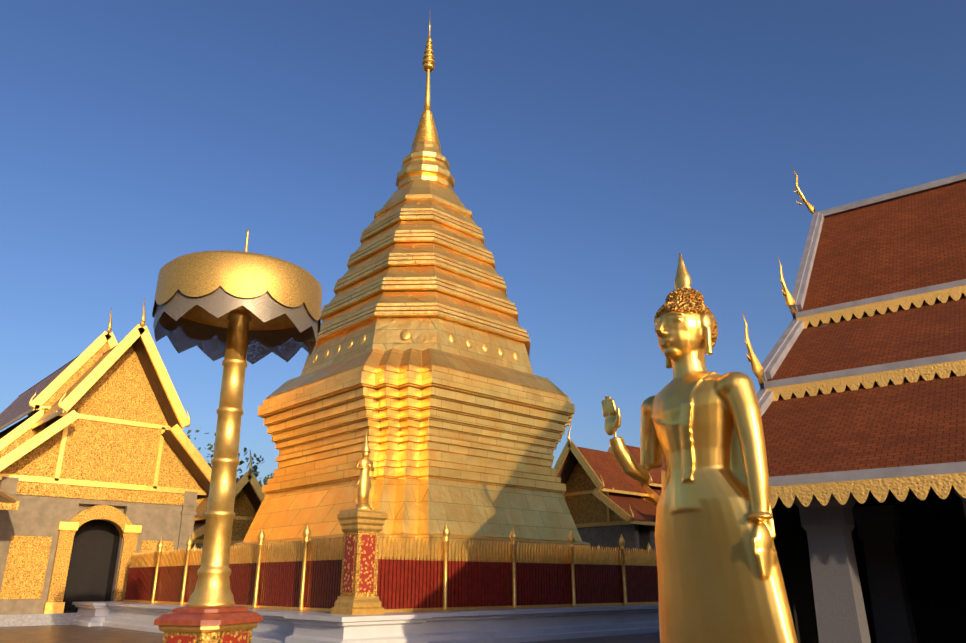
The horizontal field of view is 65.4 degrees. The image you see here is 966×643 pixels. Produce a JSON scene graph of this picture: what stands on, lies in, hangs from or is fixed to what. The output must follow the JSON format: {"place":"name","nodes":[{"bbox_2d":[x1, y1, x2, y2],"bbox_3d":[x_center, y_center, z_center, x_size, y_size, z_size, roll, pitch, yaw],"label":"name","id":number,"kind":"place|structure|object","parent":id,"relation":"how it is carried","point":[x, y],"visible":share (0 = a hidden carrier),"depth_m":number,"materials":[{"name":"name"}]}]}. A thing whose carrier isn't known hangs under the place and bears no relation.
{"place":"outdoors","nodes":[
{"label":"outdoors","id":0,"kind":"place"},
{"bbox_2d":[0,624,659,642],"bbox_3d":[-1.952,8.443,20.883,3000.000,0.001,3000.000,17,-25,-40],"label":"ground floor","id":1,"kind":"structure","parent":0,"point":[70,633],"depth_m":16.77,"materials":[{"name":"stone"}]},
{"bbox_2d":[0,299,211,626],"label":"temple building","id":2,"kind":"structure","parent":1,"relation":"on","point":[105,471],"depth_m":23.56,"materials":[{"name":"paint"}]},
{"bbox_2d":[187,430,263,478],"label":"tree","id":3,"kind":"object","parent":1,"relation":"on","point":[254,471],"visible":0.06,"depth_m":41.60,"materials":[{"name":"green plant"}]},
{"bbox_2d":[191,450,264,548],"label":"hall","id":4,"kind":"structure","parent":1,"relation":"on","point":[249,496],"depth_m":31.52,"materials":[{"name":"paint"}]},
{"bbox_2d":[152,229,321,642],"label":"ceremonial umbrella","id":5,"kind":"object","parent":1,"relation":"on","point":[235,303],"visible":1,"depth_m":9.16,"materials":[{"name":"gold metal"}]},
{"bbox_2d":[258,473,273,494],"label":"tree","id":6,"kind":"object","parent":1,"relation":"on","point":[265,479],"depth_m":45.04,"materials":[{"name":"green plant"}]},
{"bbox_2d":[71,601,659,642],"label":"platform base","id":7,"kind":"object","parent":1,"relation":"on","point":[473,626],"visible":0.5,"depth_m":14.95,"materials":[{"name":"white stone"}]},
{"bbox_2d":[331,431,387,614],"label":"corner pillar","id":8,"kind":"structure","parent":7,"relation":"on","point":[362,523],"depth_m":13.59,"materials":[{"name":"gold metal"}]},
{"bbox_2d":[123,522,658,612],"bbox_3d":[-2.073,7.260,21.927,12.080,1.720,12.472,17,-25,-40],"label":"fence","id":9,"kind":"object","parent":7,"relation":"on","point":[305,576],"visible":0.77,"depth_m":16.40,"materials":[{"name":"red metal"}]},
{"bbox_2d":[234,18,589,561],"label":"chedi","id":10,"kind":"structure","parent":7,"relation":"on","point":[463,439],"depth_m":20.27,"materials":[{"name":"gold metal"}]},
{"bbox_2d":[312,202,518,362],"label":"decorative studs","id":11,"kind":"object","parent":10,"relation":"attached to","point":[405,334],"visible":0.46,"depth_m":21.32,"materials":[{"name":"gold metal"}]},
{"bbox_2d":[554,422,665,554],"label":"hall","id":12,"kind":"structure","parent":1,"relation":"on","point":[608,500],"depth_m":32.96,"materials":[{"name":"paint"}]},
{"bbox_2d":[601,310,797,642],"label":"buddha statue","id":13,"kind":"object","parent":1,"relation":"on","point":[720,577],"visible":0.98,"depth_m":3.44,"materials":[{"name":"gold metal"}]},
{"bbox_2d":[742,167,965,642],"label":"temple building","id":14,"kind":"structure","parent":1,"relation":"on","point":[861,396],"depth_m":9.51,"materials":[{"name":"red tile"}]},
{"bbox_2d":[0,0,965,484],"label":"sky","id":15,"kind":"structure","parent":0,"point":[591,145],"materials":[{"name":"blue"}]},
{"bbox_2d":[654,253,717,348],"bbox_3d":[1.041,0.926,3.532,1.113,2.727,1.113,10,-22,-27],"label":"statue's hair","id":16,"kind":"object","parent":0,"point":[684,296],"visible":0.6,"depth_m":3.81,"materials":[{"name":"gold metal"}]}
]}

